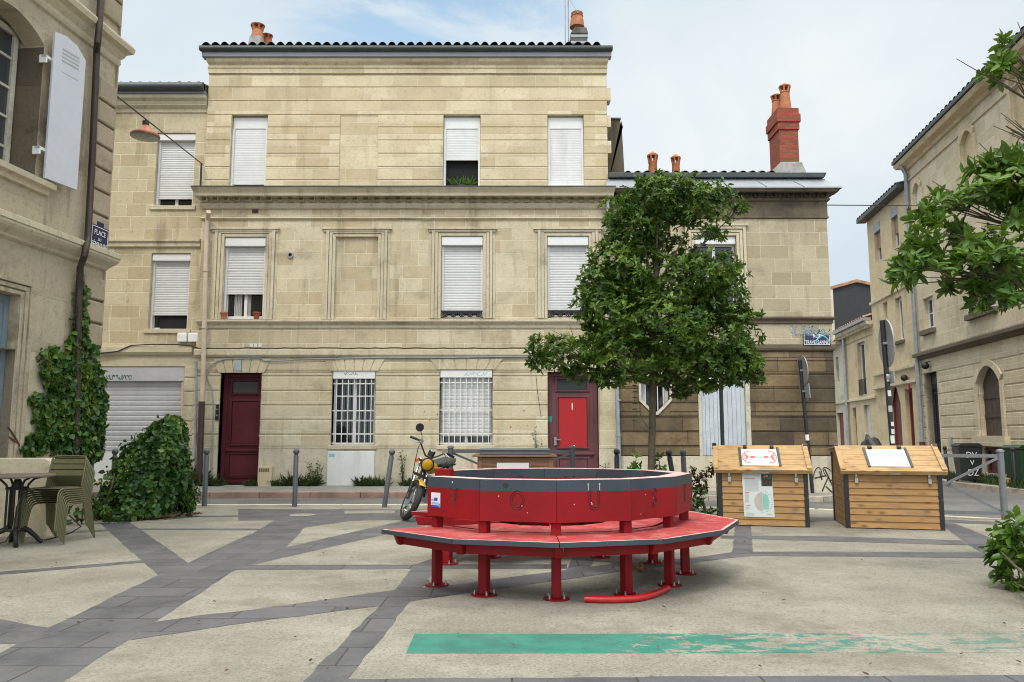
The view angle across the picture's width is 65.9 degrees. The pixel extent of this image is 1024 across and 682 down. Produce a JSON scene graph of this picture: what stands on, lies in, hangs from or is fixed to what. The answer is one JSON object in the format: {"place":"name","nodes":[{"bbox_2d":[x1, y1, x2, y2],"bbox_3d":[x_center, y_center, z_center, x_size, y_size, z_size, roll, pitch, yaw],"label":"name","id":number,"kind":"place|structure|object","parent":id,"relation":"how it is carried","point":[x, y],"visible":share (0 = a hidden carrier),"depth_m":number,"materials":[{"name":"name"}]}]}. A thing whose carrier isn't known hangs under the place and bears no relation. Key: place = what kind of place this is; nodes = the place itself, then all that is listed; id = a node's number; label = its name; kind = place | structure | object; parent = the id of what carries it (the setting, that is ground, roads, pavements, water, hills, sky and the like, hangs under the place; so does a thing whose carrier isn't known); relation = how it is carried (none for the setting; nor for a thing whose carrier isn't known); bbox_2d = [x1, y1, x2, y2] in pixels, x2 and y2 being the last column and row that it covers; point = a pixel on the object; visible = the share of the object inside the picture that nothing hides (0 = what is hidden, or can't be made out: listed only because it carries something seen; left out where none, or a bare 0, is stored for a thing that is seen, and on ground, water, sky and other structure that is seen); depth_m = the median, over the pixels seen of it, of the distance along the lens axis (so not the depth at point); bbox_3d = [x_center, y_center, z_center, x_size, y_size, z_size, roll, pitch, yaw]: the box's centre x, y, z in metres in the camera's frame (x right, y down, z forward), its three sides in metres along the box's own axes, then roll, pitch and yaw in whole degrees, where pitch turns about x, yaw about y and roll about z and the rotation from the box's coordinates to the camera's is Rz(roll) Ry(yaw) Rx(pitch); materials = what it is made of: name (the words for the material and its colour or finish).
{"place":"outdoors","nodes":[
{"label":"outdoors","id":0,"kind":"place"},
{"bbox_2d":[0,0,135,519],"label":"stone building","id":1,"kind":"structure","parent":0,"point":[60,62],"depth_m":10.96,"materials":[{"name":"grey stone"}]},
{"bbox_2d":[0,294,9,419],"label":"window","id":2,"kind":"structure","parent":1,"relation":"in","point":[4,299],"depth_m":10.30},
{"bbox_2d":[0,20,18,162],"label":"window","id":3,"kind":"structure","parent":1,"relation":"in","point":[9,39],"depth_m":10.75,"materials":[{"name":"clear glass"}]},
{"bbox_2d":[7,281,109,464],"bbox_3d":[-6.302,0.422,11.228,0.292,2.779,2.056,-1,-7,6],"label":"climbing vine","id":4,"kind":"object","parent":1,"relation":"attached to","point":[59,436],"visible":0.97,"depth_m":11.24,"materials":[{"name":"green plant"}]},
{"bbox_2d":[91,223,108,249],"bbox_3d":[-6.279,-1.547,12.026,0.014,0.400,0.436,-1,-7,6],"label":"street sign","id":5,"kind":"object","parent":1,"relation":"attached to","point":[100,236],"visible":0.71,"depth_m":12.04,"materials":[{"name":"metal"}]},
{"bbox_2d":[117,96,202,185],"bbox_3d":[-6.681,-3.953,15.537,0.497,1.064,5.940,1,-7,-6],"label":"hanging lamp","id":6,"kind":"object","parent":1,"relation":"attached to","point":[144,133],"visible":0.98,"depth_m":14.00,"materials":[{"name":"orange metal"}]},
{"bbox_2d":[93,486,831,495],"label":"pavement","id":7,"kind":"structure","parent":0,"point":[301,488],"depth_m":16.74,"materials":[{"name":"concrete"}]},
{"bbox_2d":[195,475,228,485],"bbox_3d":[-6.725,3.091,17.513,0.900,0.305,0.381,0,-7,0],"label":"weed clump","id":8,"kind":"object","parent":7,"relation":"on","point":[217,482],"visible":0.62,"depth_m":17.52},
{"bbox_2d":[279,471,325,485],"bbox_3d":[-4.656,3.045,17.527,1.073,0.347,0.393,0,-7,0],"label":"weed clump","id":9,"kind":"object","parent":7,"relation":"on","point":[301,482],"visible":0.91,"depth_m":17.51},
{"bbox_2d":[350,474,392,485],"bbox_3d":[-3.132,3.089,17.501,1.061,0.278,0.339,0,-7,0],"label":"weed clump","id":10,"kind":"object","parent":7,"relation":"on","point":[369,481],"visible":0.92,"depth_m":17.51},
{"bbox_2d":[797,355,813,492],"bbox_3d":[6.557,1.892,17.609,0.236,3.162,0.684,0,-7,0],"label":"sign pole","id":11,"kind":"object","parent":7,"relation":"on","point":[804,386],"visible":0.98,"depth_m":17.60,"materials":[{"name":"grey metal"}]},
{"bbox_2d":[0,505,1023,681],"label":"plaza pavement","id":12,"kind":"structure","parent":0,"point":[844,594],"depth_m":5.66,"materials":[{"name":"concrete"}]},
{"bbox_2d":[0,458,54,536],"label":"wall","id":13,"kind":"structure","parent":12,"relation":"on","point":[38,526],"depth_m":9.54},
{"bbox_2d":[0,619,55,643],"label":"paving band","id":14,"kind":"object","parent":12,"relation":"on","point":[15,633],"visible":1,"depth_m":4.85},
{"bbox_2d":[0,473,56,547],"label":"bistro table","id":15,"kind":"object","parent":12,"relation":"on","point":[18,485],"visible":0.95,"depth_m":8.74,"materials":[{"name":"metal"}]},
{"bbox_2d":[21,470,94,544],"bbox_3d":[-5.207,1.902,9.138,0.492,0.805,0.634,0,-7,2],"label":"garden chair","id":16,"kind":"object","parent":12,"relation":"on","point":[71,503],"visible":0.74,"depth_m":8.95,"materials":[{"name":"green metal"}]},
{"bbox_2d":[19,467,92,540],"bbox_3d":[-5.213,1.848,9.098,0.492,0.805,0.634,0,-7,2],"label":"garden chair","id":17,"kind":"object","parent":16,"relation":"on","point":[55,498],"visible":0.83,"depth_m":9.13,"materials":[{"name":"green metal"}]},
{"bbox_2d":[18,466,91,538],"bbox_3d":[-5.216,1.821,9.079,0.492,0.805,0.634,0,-7,2],"label":"garden chair","id":18,"kind":"object","parent":17,"relation":"on","point":[67,497],"visible":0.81,"depth_m":9.12,"materials":[{"name":"green metal"}]},
{"bbox_2d":[18,462,90,536],"bbox_3d":[-5.219,1.794,9.059,0.492,0.805,0.634,0,-7,2],"label":"garden chair","id":19,"kind":"object","parent":18,"relation":"on","point":[64,496],"visible":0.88,"depth_m":9.10,"materials":[{"name":"green metal"}]},
{"bbox_2d":[16,460,89,534],"bbox_3d":[-5.222,1.767,9.039,0.492,0.805,0.634,0,-7,2],"label":"garden chair","id":20,"kind":"object","parent":19,"relation":"on","point":[64,493],"visible":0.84,"depth_m":9.10,"materials":[{"name":"green metal"}]},
{"bbox_2d":[15,457,87,532],"bbox_3d":[-5.225,1.740,9.019,0.492,0.805,0.634,0,-7,2],"label":"garden chair","id":21,"kind":"object","parent":20,"relation":"on","point":[71,490],"visible":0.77,"depth_m":9.26,"materials":[{"name":"green metal"}]},
{"bbox_2d":[11,455,86,530],"bbox_3d":[-5.228,1.713,8.999,0.492,0.805,0.634,0,-7,2],"label":"garden chair","id":22,"kind":"object","parent":21,"relation":"on","point":[82,464],"visible":0.98,"depth_m":9.27,"materials":[{"name":"green metal"}]},
{"bbox_2d":[0,487,81,543],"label":"security cable","id":23,"kind":"object","parent":22,"relation":"attached to","point":[70,516],"visible":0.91,"depth_m":8.76,"materials":[{"name":"black plastic"}]},
{"bbox_2d":[20,468,93,542],"bbox_3d":[-5.210,1.875,9.118,0.492,0.805,0.634,0,-7,2],"label":"garden chair","id":24,"kind":"object","parent":16,"relation":"on","point":[51,500],"visible":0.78,"depth_m":8.97,"materials":[{"name":"green metal"}]},
{"bbox_2d":[0,560,157,574],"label":"paving band","id":25,"kind":"object","parent":12,"relation":"on","point":[72,567],"visible":1,"depth_m":7.30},
{"bbox_2d":[81,414,200,521],"bbox_3d":[-5.627,1.920,12.010,1.722,1.628,1.639,-5,-9,38],"label":"ivy mound","id":26,"kind":"object","parent":12,"relation":"on","point":[158,474],"visible":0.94,"depth_m":11.63,"materials":[{"name":"green plant"}]},
{"bbox_2d":[96,511,202,519],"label":"leaf litter","id":27,"kind":"object","parent":12,"relation":"on","point":[165,515],"visible":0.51,"depth_m":11.47,"materials":[{"name":"brown plant"}]},
{"bbox_2d":[100,522,207,583],"bbox_3d":[-4.102,2.261,8.779,0.379,0.001,5.387,4,-8,-32],"label":"paving band","id":28,"kind":"object","parent":12,"relation":"on","point":[170,567],"visible":1,"depth_m":8.04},
{"bbox_2d":[67,490,130,524],"bbox_3d":[-6.050,2.290,10.803,1.643,0.482,0.512,1,-7,-7],"label":"bush","id":29,"kind":"object","parent":28,"relation":"on","point":[106,508],"visible":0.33,"depth_m":10.81,"materials":[{"name":"green plant"}]},
{"bbox_2d":[66,528,264,532],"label":"paving band","id":30,"kind":"object","parent":12,"relation":"on","point":[167,529],"visible":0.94,"depth_m":10.18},
{"bbox_2d":[0,519,400,681],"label":"paving band","id":31,"kind":"object","parent":12,"relation":"on","point":[71,647],"visible":0.95,"depth_m":5.28,"materials":[{"name":"stone"}]},
{"bbox_2d":[202,448,209,506],"bbox_3d":[-5.279,2.370,13.606,0.110,1.035,0.107,0,-7,0],"label":"bollard","id":32,"kind":"object","parent":12,"relation":"on","point":[206,451],"visible":0.95,"depth_m":13.58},
{"bbox_2d":[292,448,299,506],"bbox_3d":[-3.712,2.363,13.545,0.110,1.035,0.107,0,-7,0],"label":"bollard","id":33,"kind":"object","parent":12,"relation":"on","point":[296,451],"visible":0.98,"depth_m":13.52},
{"bbox_2d":[242,518,424,564],"bbox_3d":[-1.656,2.411,10.029,0.592,0.001,5.599,-2,-7,19],"label":"paving band","id":34,"kind":"object","parent":12,"relation":"on","point":[328,542],"visible":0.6,"depth_m":9.03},
{"bbox_2d":[303,552,461,681],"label":"paving band","id":35,"kind":"object","parent":12,"relation":"on","point":[345,658],"visible":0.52,"depth_m":4.87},
{"bbox_2d":[229,564,566,569],"bbox_3d":[-1.038,2.081,7.282,3.115,0.001,0.274,0,-7,-1],"label":"paving band","id":36,"kind":"object","parent":12,"relation":"on","point":[381,566],"visible":0.95,"depth_m":7.30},
{"bbox_2d":[400,423,455,519],"bbox_3d":[-1.127,1.942,11.903,0.689,1.386,1.734,-2,-7,17],"label":"motorbike","id":37,"kind":"object","parent":12,"relation":"on","point":[418,488],"visible":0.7,"depth_m":11.47,"materials":[{"name":"metal"}]},
{"bbox_2d":[238,509,713,520],"bbox_3d":[-0.602,2.664,12.137,7.808,0.001,1.764,0,-7,0],"label":"paving band","id":38,"kind":"object","parent":12,"relation":"on","point":[284,514],"visible":0.41,"depth_m":12.12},
{"bbox_2d":[344,510,394,513],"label":"paving slab","id":39,"kind":"structure","parent":38,"relation":"on","point":[376,511],"depth_m":12.58,"materials":[{"name":"concrete"}]},
{"bbox_2d":[689,462,713,510],"bbox_3d":[2.634,2.134,11.200,0.500,0.841,0.384,-6,-9,43],"label":"shrub","id":40,"kind":"object","parent":38,"relation":"on","point":[697,480],"visible":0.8,"depth_m":11.21,"materials":[{"name":"plant"}]},
{"bbox_2d":[447,445,575,468],"bbox_3d":[-0.013,2.277,13.055,2.134,1.090,0.116,0,-7,2],"label":"metal barrier","id":41,"kind":"object","parent":12,"relation":"on","point":[570,452],"visible":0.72,"depth_m":13.07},
{"bbox_2d":[472,448,556,468],"bbox_3d":[0.039,2.097,11.666,1.198,1.015,1.120,0,-7,0],"label":"compost bin","id":42,"kind":"object","parent":12,"relation":"on","point":[514,457],"visible":0.3,"depth_m":11.21,"materials":[{"name":"brown wood"}]},
{"bbox_2d":[8,530,1022,674],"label":"leaf litter","id":43,"kind":"object","parent":12,"relation":"on","point":[311,659],"visible":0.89,"depth_m":4.88,"materials":[{"name":"brown plant"}]},
{"bbox_2d":[130,551,984,639],"bbox_3d":[1.191,2.040,6.943,8.152,0.001,1.468,3,-7,-23],"label":"paving band","id":44,"kind":"object","parent":12,"relation":"on","point":[179,625],"visible":0.86,"depth_m":5.97,"materials":[{"name":"stone"}]},
{"bbox_2d":[381,468,738,601],"bbox_3d":[0.483,1.597,6.969,3.035,0.890,3.038,0,-7,0],"label":"ring bench","id":45,"kind":"object","parent":12,"relation":"on","point":[486,515],"visible":0.99,"depth_m":6.01,"materials":[{"name":"red metal"}]},
{"bbox_2d":[563,556,594,575],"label":"paving band","id":46,"kind":"object","parent":12,"relation":"on","point":[580,565],"visible":0.36,"depth_m":7.35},
{"bbox_2d":[584,585,670,602],"bbox_3d":[0.912,1.885,5.853,0.822,0.052,0.223,4,-8,-31],"label":"curved rail","id":47,"kind":"object","parent":12,"relation":"on","point":[630,598],"visible":1,"depth_m":5.71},
{"bbox_2d":[523,168,771,469],"bbox_3d":[2.038,-0.004,11.938,3.757,5.356,2.302,0,-7,0],"label":"evergreen tree","id":48,"kind":"object","parent":12,"relation":"on","point":[617,291],"visible":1,"depth_m":11.89,"materials":[{"name":"green plant"}]},
{"bbox_2d":[323,675,1023,681],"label":"paving band","id":49,"kind":"object","parent":12,"relation":"on","point":[964,678],"visible":1,"depth_m":3.91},
{"bbox_2d":[688,485,718,515],"bbox_3d":[2.668,2.298,11.171,0.686,0.517,0.606,4,-8,-32],"label":"bush","id":50,"kind":"object","parent":12,"relation":"on","point":[698,501],"visible":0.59,"depth_m":11.12,"materials":[{"name":"green plant"}]},
{"bbox_2d":[406,633,1023,652],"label":"painted stripe","id":51,"kind":"object","parent":12,"relation":"on","point":[770,643],"visible":1,"depth_m":4.59,"materials":[{"name":"teal paint"}]},
{"bbox_2d":[732,525,752,552],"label":"paving band","id":52,"kind":"object","parent":12,"relation":"on","point":[740,546],"visible":0.93,"depth_m":9.02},
{"bbox_2d":[712,443,811,527],"bbox_3d":[3.476,1.986,11.092,1.268,1.099,1.211,-2,-7,13],"label":"compost box","id":53,"kind":"object","parent":12,"relation":"on","point":[765,485],"visible":0.98,"depth_m":10.61,"materials":[{"name":"brown wood"}]},
{"bbox_2d":[721,535,966,544],"bbox_3d":[3.823,2.315,9.241,2.691,0.001,0.494,-2,-7,13],"label":"paving band","id":54,"kind":"object","parent":12,"relation":"on","point":[879,540],"visible":0.97,"depth_m":9.19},
{"bbox_2d":[826,443,947,530],"bbox_3d":[5.068,1.945,10.752,1.289,1.099,1.211,-2,-7,14],"label":"compost box","id":55,"kind":"object","parent":12,"relation":"on","point":[898,487],"visible":1,"depth_m":10.30,"materials":[{"name":"brown wood"}]},
{"bbox_2d":[810,517,1012,524],"bbox_3d":[5.686,2.551,11.208,3.113,0.001,0.837,-1,-7,11],"label":"paving band","id":56,"kind":"object","parent":12,"relation":"on","point":[946,520],"visible":0.33,"depth_m":11.12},
{"bbox_2d":[879,22,1023,315],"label":"broadleaf tree","id":57,"kind":"object","parent":12,"relation":"on","point":[982,279],"visible":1,"depth_m":6.04,"materials":[{"name":"green plant"}]},
{"bbox_2d":[945,523,991,553],"bbox_3d":[5.357,2.293,9.062,0.434,0.001,4.358,-2,-7,17],"label":"paving band","id":58,"kind":"object","parent":12,"relation":"on","point":[973,539],"visible":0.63,"depth_m":9.46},
{"bbox_2d":[941,449,1008,519],"bbox_3d":[6.386,2.122,11.639,1.587,1.060,0.113,-2,-7,18],"label":"metal barrier","id":59,"kind":"object","parent":12,"relation":"on","point":[999,458],"visible":0.48,"depth_m":11.46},
{"bbox_2d":[978,505,1023,592],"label":"leafy shrub","id":60,"kind":"object","parent":12,"relation":"on","point":[1005,548],"visible":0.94,"depth_m":6.27,"materials":[{"name":"green plant"}]},
{"bbox_2d":[92,485,1023,519],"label":"road","id":61,"kind":"structure","parent":0,"point":[955,500],"depth_m":15.43,"materials":[{"name":"asphalt"}]},
{"bbox_2d":[93,81,208,485],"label":"narrow house","id":62,"kind":"structure","parent":61,"relation":"on","point":[148,347],"depth_m":18.38,"materials":[{"name":"stone"}]},
{"bbox_2d":[150,254,190,328],"bbox_3d":[-7.924,-1.143,18.405,0.909,1.777,0.215,0,-7,0],"label":"window","id":63,"kind":"structure","parent":62,"relation":"in","point":[171,272],"depth_m":18.39,"materials":[{"name":"white plastic"}]},
{"bbox_2d":[156,134,195,204],"bbox_3d":[-7.944,-4.034,18.752,0.904,1.777,0.215,0,-7,0],"label":"window","id":64,"kind":"structure","parent":62,"relation":"in","point":[175,175],"depth_m":18.74,"materials":[{"name":"white plastic"}]},
{"bbox_2d":[382,449,394,506],"bbox_3d":[-2.104,2.352,13.425,0.110,1.035,0.107,7,-7,1],"label":"bollard","id":65,"kind":"object","parent":61,"relation":"on","point":[388,477],"visible":0.96,"depth_m":13.40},
{"bbox_2d":[190,0,621,485],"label":"limestone house","id":66,"kind":"structure","parent":61,"relation":"on","point":[376,269],"depth_m":18.28,"materials":[{"name":"stone"}]},
{"bbox_2d":[220,373,261,483],"bbox_3d":[-6.141,1.982,17.985,0.922,2.496,0.133,0,-7,0],"label":"door","id":67,"kind":"structure","parent":66,"relation":"in","point":[242,391],"depth_m":18.00,"materials":[{"name":"red paint"}]},
{"bbox_2d":[223,238,265,318],"bbox_3d":[-6.178,-1.454,18.336,0.950,1.890,0.245,0,-7,0],"label":"window","id":68,"kind":"structure","parent":66,"relation":"in","point":[245,257],"depth_m":18.35,"materials":[{"name":"white plastic"}]},
{"bbox_2d":[230,117,267,185],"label":"window","id":69,"kind":"structure","parent":66,"relation":"in","point":[249,135],"depth_m":18.68,"materials":[{"name":"white plastic"}]},
{"bbox_2d":[331,371,374,444],"bbox_3d":[-3.584,1.523,17.968,0.969,1.676,0.227,0,-7,0],"label":"window","id":70,"kind":"structure","parent":66,"relation":"in","point":[354,391],"depth_m":18.00,"materials":[{"name":"white plastic"}]},
{"bbox_2d":[443,117,480,185],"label":"window","id":71,"kind":"structure","parent":66,"relation":"in","point":[461,134],"depth_m":18.73,"materials":[{"name":"white plastic"}]},
{"bbox_2d":[441,237,482,317],"bbox_3d":[-1.152,-1.462,18.337,0.964,1.921,0.245,0,-7,0],"label":"window","id":72,"kind":"structure","parent":66,"relation":"in","point":[462,257],"depth_m":18.32,"materials":[{"name":"white plastic"}]},
{"bbox_2d":[447,175,477,185],"bbox_3d":[-1.150,-3.766,18.639,0.793,0.329,0.209,1,-7,-5],"label":"plant","id":73,"kind":"object","parent":66,"relation":"on","point":[464,181],"depth_m":18.61,"materials":[{"name":"green plant"}]},
{"bbox_2d":[439,370,492,444],"bbox_3d":[-1.039,1.509,17.970,1.190,1.705,0.227,0,-7,0],"label":"window","id":74,"kind":"structure","parent":66,"relation":"in","point":[466,395],"depth_m":17.95,"materials":[{"name":"white plastic"}]},
{"bbox_2d":[548,117,583,185],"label":"window","id":75,"kind":"structure","parent":66,"relation":"in","point":[565,134],"depth_m":18.68,"materials":[{"name":"white plastic"}]},
{"bbox_2d":[547,237,587,317],"bbox_3d":[1.296,-1.465,18.338,0.961,1.914,0.245,0,-7,0],"label":"window","id":76,"kind":"structure","parent":66,"relation":"in","point":[565,255],"depth_m":18.33,"materials":[{"name":"white plastic"}]},
{"bbox_2d":[548,373,597,467],"bbox_3d":[1.381,1.968,17.933,1.135,2.511,0.120,0,-7,0],"label":"door","id":77,"kind":"structure","parent":66,"relation":"in","point":[572,408],"depth_m":17.96,"materials":[{"name":"paint"}]},
{"bbox_2d":[92,492,832,501],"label":"kerb","id":78,"kind":"structure","parent":61,"relation":"on","point":[826,498],"depth_m":15.65,"materials":[{"name":"stone"}]},
{"bbox_2d":[718,340,724,444],"bbox_3d":[4.338,1.653,16.305,0.091,3.362,0.624,1,-7,-5],"label":"sign pole","id":79,"kind":"object","parent":78,"relation":"on","point":[721,417],"visible":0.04,"depth_m":16.29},
{"bbox_2d":[194,504,1013,519],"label":"plaza kerb","id":80,"kind":"structure","parent":61,"relation":"on","point":[426,504],"depth_m":13.84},
{"bbox_2d":[680,449,686,472],"bbox_3d":[2.811,2.281,12.859,0.110,1.035,0.107,-2,-7,0],"label":"bollard","id":81,"kind":"object","parent":61,"relation":"on","point":[683,460],"visible":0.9,"depth_m":12.86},
{"bbox_2d":[606,83,841,492],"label":"corner house","id":82,"kind":"structure","parent":61,"relation":"on","point":[776,242],"depth_m":18.12,"materials":[{"name":"stone"}]},
{"bbox_2d":[638,372,671,414],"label":"octagonal window","id":83,"kind":"structure","parent":82,"relation":"in","point":[644,390],"depth_m":18.08,"materials":[{"name":"white glass"}]},
{"bbox_2d":[694,237,735,313],"bbox_3d":[4.716,-1.506,18.383,0.966,1.848,0.205,0,-7,0],"label":"window","id":84,"kind":"structure","parent":82,"relation":"in","point":[729,244],"depth_m":18.49,"materials":[{"name":"white plastic"}]},
{"bbox_2d":[803,329,830,345],"bbox_3d":[6.938,-0.083,17.977,0.626,0.378,0.036,0,-7,0],"label":"street sign","id":85,"kind":"object","parent":82,"relation":"attached to","point":[815,339],"visible":1,"depth_m":17.97,"materials":[{"name":"metal"}]},
{"bbox_2d":[861,434,881,445],"bbox_3d":[9.441,3.088,20.254,0.698,1.406,1.750,0,-7,0],"label":"covered scooter","id":86,"kind":"object","parent":61,"relation":"on","point":[873,441],"visible":0.09,"depth_m":20.64,"materials":[{"name":"fabric"}]},
{"bbox_2d":[878,319,894,445],"bbox_3d":[6.115,1.244,12.764,0.164,3.213,0.778,0,-7,0],"label":"sign pole","id":87,"kind":"object","parent":61,"relation":"on","point":[886,340],"visible":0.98,"depth_m":12.79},
{"bbox_2d":[942,479,1023,494],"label":"street kerb","id":88,"kind":"structure","parent":61,"relation":"on","point":[988,487],"depth_m":20.19,"materials":[{"name":"stone"}]},
{"bbox_2d":[118,0,1023,286],"label":"sky","id":89,"kind":"structure","parent":0,"point":[695,81],"materials":[{"name":"white"}]},
{"bbox_2d":[833,339,846,444],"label":"white rendered house","id":90,"kind":"structure","parent":0,"point":[840,397],"depth_m":36.71,"materials":[{"name":"paint"}]},
{"bbox_2d":[839,413,844,444],"bbox_3d":[15.368,4.556,36.500,0.070,2.451,1.100,-1,-7,8],"label":"door","id":91,"kind":"structure","parent":90,"relation":"in","point":[840,414],"depth_m":36.75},
{"bbox_2d":[832,313,878,444],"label":"yellow house","id":92,"kind":"structure","parent":0,"point":[855,336],"depth_m":33.65,"materials":[{"name":"stone"}]},
{"bbox_2d":[858,342,866,395],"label":"window","id":93,"kind":"structure","parent":92,"relation":"in","point":[862,382],"depth_m":33.41,"materials":[{"name":"white plastic"}]},
{"bbox_2d":[856,181,919,445],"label":"shuttered house","id":94,"kind":"structure","parent":0,"point":[886,228],"depth_m":29.31,"materials":[{"name":"yellow stone"}]},
{"bbox_2d":[873,221,881,260],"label":"window","id":95,"kind":"structure","parent":94,"relation":"in","point":[876,228],"depth_m":31.08,"materials":[{"name":"white plastic"}]},
{"bbox_2d":[890,206,898,245],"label":"window","id":96,"kind":"structure","parent":94,"relation":"in","point":[893,213],"depth_m":29.09,"materials":[{"name":"white plastic"}]},
{"bbox_2d":[893,387,902,445],"bbox_3d":[14.354,2.881,29.154,0.100,2.619,1.236,-1,-7,8],"label":"door","id":97,"kind":"structure","parent":94,"relation":"in","point":[896,401],"depth_m":29.50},
{"bbox_2d":[895,298,904,344],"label":"window","id":98,"kind":"structure","parent":94,"relation":"in","point":[902,340],"depth_m":28.82,"materials":[{"name":"white plastic"}]},
{"bbox_2d":[909,389,914,445],"bbox_3d":[14.148,2.824,27.673,0.100,2.310,0.743,-1,-7,8],"label":"door","id":99,"kind":"structure","parent":94,"relation":"in","point":[910,391],"depth_m":27.96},
{"bbox_2d":[943,478,997,485],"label":"street pavement","id":100,"kind":"structure","parent":0,"point":[972,482],"depth_m":21.39,"materials":[{"name":"concrete"}]},
{"bbox_2d":[830,279,871,339],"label":"black gable house","id":101,"kind":"structure","parent":100,"relation":"on","point":[850,301],"depth_m":43.55,"materials":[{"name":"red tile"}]},
{"bbox_2d":[891,26,1023,476],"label":"street house","id":102,"kind":"structure","parent":100,"relation":"on","point":[969,370],"depth_m":23.05,"materials":[{"name":"stone"}]},
{"bbox_2d":[827,205,919,217],"bbox_3d":[10.408,-3.840,22.488,0.499,2.132,9.501,-6,-9,43],"label":"hanging lamp","id":103,"kind":"object","parent":102,"relation":"attached to","point":[908,208],"visible":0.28,"depth_m":22.84,"materials":[{"name":"black metal"}]},
{"bbox_2d":[927,297,933,327],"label":"window","id":104,"kind":"structure","parent":102,"relation":"in","point":[929,301],"depth_m":26.14,"materials":[{"name":"white plastic"}]},
{"bbox_2d":[931,372,940,451],"bbox_3d":[13.899,2.678,25.555,0.085,3.372,1.111,-1,-7,8],"label":"door","id":105,"kind":"structure","parent":102,"relation":"in","point":[933,375],"depth_m":25.95,"materials":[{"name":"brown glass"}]},
{"bbox_2d":[950,443,983,481],"bbox_3d":[12.440,3.320,21.588,0.639,1.061,0.736,-1,-7,12],"label":"wheelie bin","id":106,"kind":"object","parent":100,"relation":"on","point":[963,464],"visible":0.84,"depth_m":21.32,"materials":[{"name":"plastic"}]},
{"bbox_2d":[942,470,1023,488],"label":"grass verge","id":107,"kind":"object","parent":100,"relation":"on","point":[990,479],"depth_m":20.56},
{"bbox_2d":[1001,445,1023,483],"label":"wheelie bin","id":108,"kind":"object","parent":100,"relation":"on","point":[1019,453],"visible":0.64,"depth_m":19.39,"materials":[{"name":"plastic"}]},
{"bbox_2d":[1010,447,1017,487],"bbox_3d":[12.138,3.084,19.093,0.110,1.035,0.107,0,-7,0],"label":"bollard","id":109,"kind":"object","parent":100,"relation":"on","point":[1013,458],"visible":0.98,"depth_m":19.07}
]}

